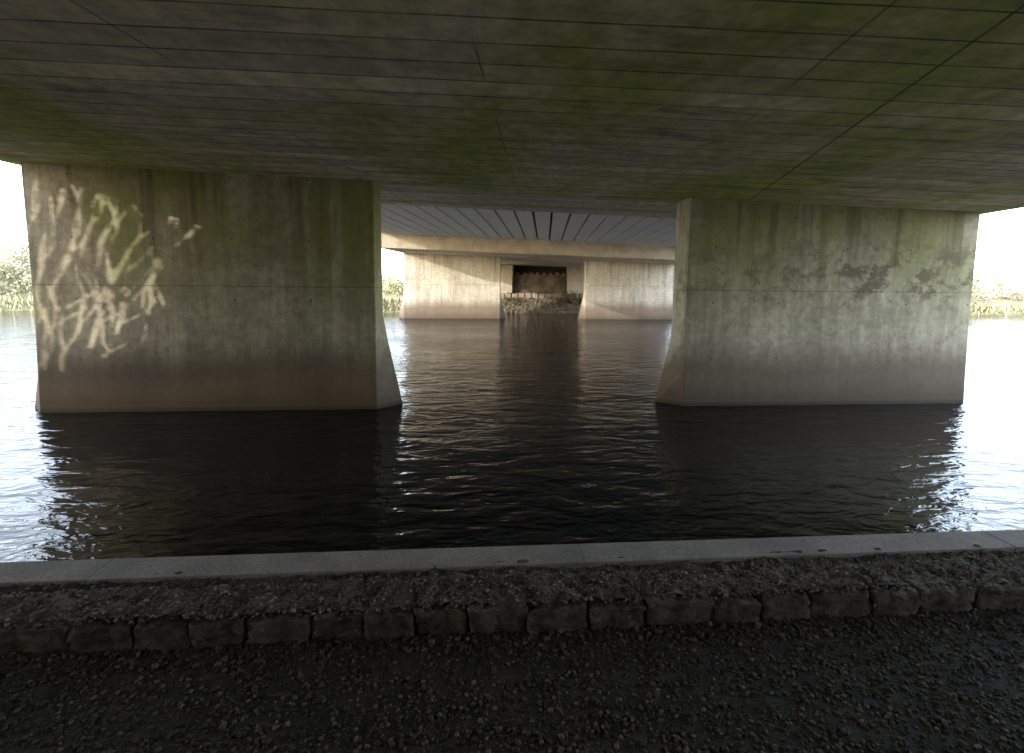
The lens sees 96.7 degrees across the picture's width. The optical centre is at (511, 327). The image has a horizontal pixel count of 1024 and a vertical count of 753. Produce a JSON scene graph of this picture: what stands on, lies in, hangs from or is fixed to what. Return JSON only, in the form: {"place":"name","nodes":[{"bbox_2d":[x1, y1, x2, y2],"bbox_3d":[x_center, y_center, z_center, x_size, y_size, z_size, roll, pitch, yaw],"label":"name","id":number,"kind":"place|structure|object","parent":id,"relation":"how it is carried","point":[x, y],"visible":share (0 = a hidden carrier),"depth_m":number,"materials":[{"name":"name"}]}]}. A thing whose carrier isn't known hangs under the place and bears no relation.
{"place":"outdoors","nodes":[
{"label":"outdoors","id":0,"kind":"place"},
{"bbox_2d":[0,310,1023,561],"bbox_3d":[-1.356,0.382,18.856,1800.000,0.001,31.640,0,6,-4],"label":"river","id":1,"kind":"structure","parent":0,"point":[536,428],"depth_m":5.68,"materials":[{"name":"black liquid"}]},
{"bbox_2d":[21,162,402,412],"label":"bridge pier","id":2,"kind":"structure","parent":1,"relation":"in","point":[162,290],"depth_m":7.58,"materials":[{"name":"concrete"}]},
{"bbox_2d":[399,253,505,318],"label":"bridge pier","id":3,"kind":"structure","parent":1,"relation":"in","point":[437,286],"depth_m":27.70,"materials":[{"name":"concrete"}]},
{"bbox_2d":[578,261,673,319],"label":"bridge pier","id":4,"kind":"structure","parent":1,"relation":"in","point":[626,291],"depth_m":28.50,"materials":[{"name":"concrete"}]},
{"bbox_2d":[655,198,979,405],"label":"bridge pier","id":5,"kind":"structure","parent":1,"relation":"in","point":[777,303],"depth_m":8.37,"materials":[{"name":"concrete"}]},
{"bbox_2d":[0,607,1023,752],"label":"gravel path","id":6,"kind":"structure","parent":0,"point":[935,741],"depth_m":2.20,"materials":[{"name":"grey gravel"}]},
{"bbox_2d":[0,161,1023,287],"label":"sky","id":7,"kind":"structure","parent":0,"point":[999,246],"materials":[{"name":"white"}]},
{"bbox_2d":[1,280,1023,314],"bbox_3d":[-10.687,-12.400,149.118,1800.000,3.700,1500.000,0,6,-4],"label":"ground","id":8,"kind":"structure","parent":0,"point":[390,296],"depth_m":35.58,"materials":[{"name":"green plant"}]},
{"bbox_2d":[0,234,1014,304],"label":"bank bushes","id":9,"kind":"object","parent":8,"relation":"on","point":[388,287],"visible":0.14,"depth_m":35.14,"materials":[{"name":"green plant"}]},
{"bbox_2d":[0,572,1023,654],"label":"stone kerb","id":10,"kind":"structure","parent":8,"relation":"on","point":[124,635],"depth_m":2.59,"materials":[{"name":"grey stone"}]},
{"bbox_2d":[0,544,1023,628],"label":"dirt verge","id":11,"kind":"structure","parent":8,"relation":"on","point":[116,612],"depth_m":2.78,"materials":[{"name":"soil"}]},
{"bbox_2d":[0,530,1023,586],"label":"concrete coping","id":12,"kind":"object","parent":8,"relation":"on","point":[137,570],"visible":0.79,"depth_m":3.05,"materials":[{"name":"grey concrete"}]},
{"bbox_2d":[0,249,1023,303],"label":"bank bushes","id":13,"kind":"object","parent":8,"relation":"on","point":[1012,292],"visible":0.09,"depth_m":37.48,"materials":[{"name":"green plant"}]},
{"bbox_2d":[0,294,1023,314],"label":"reeds","id":14,"kind":"object","parent":8,"relation":"on","point":[1002,307],"visible":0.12,"depth_m":34.72,"materials":[{"name":"green plant"}]},
{"bbox_2d":[500,264,583,293],"bbox_3d":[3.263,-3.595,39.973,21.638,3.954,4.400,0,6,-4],"label":"bridge abutment","id":15,"kind":"object","parent":8,"relation":"on","point":[525,279],"visible":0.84,"depth_m":38.23,"materials":[{"name":"concrete"}]},
{"bbox_2d":[0,0,1023,267],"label":"concrete bridge","id":16,"kind":"structure","parent":15,"relation":"on","point":[550,132],"depth_m":4.15,"materials":[{"name":"grey concrete"}]},
{"bbox_2d":[502,292,581,312],"bbox_3d":[3.662,-1.643,36.241,19.780,2.293,4.654,0,6,-4],"label":"bank rubble","id":17,"kind":"object","parent":8,"relation":"on","point":[533,305],"visible":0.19,"depth_m":35.29,"materials":[{"name":"grey stone"}]},
{"bbox_2d":[501,293,582,298],"bbox_3d":[2.960,-2.435,36.740,8.160,0.660,0.300,0,6,-4],"label":"stone edging","id":18,"kind":"object","parent":8,"relation":"on","point":[535,295],"visible":0.4,"depth_m":36.53,"materials":[{"name":"grey stone"}]},
{"bbox_2d":[504,290,581,306],"bbox_3d":[2.395,-2.189,35.573,6.885,1.542,1.796,0,6,-4],"label":"scrub bush","id":19,"kind":"object","parent":8,"relation":"on","point":[564,296],"visible":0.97,"depth_m":35.60,"materials":[{"name":"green plant"}]}
]}

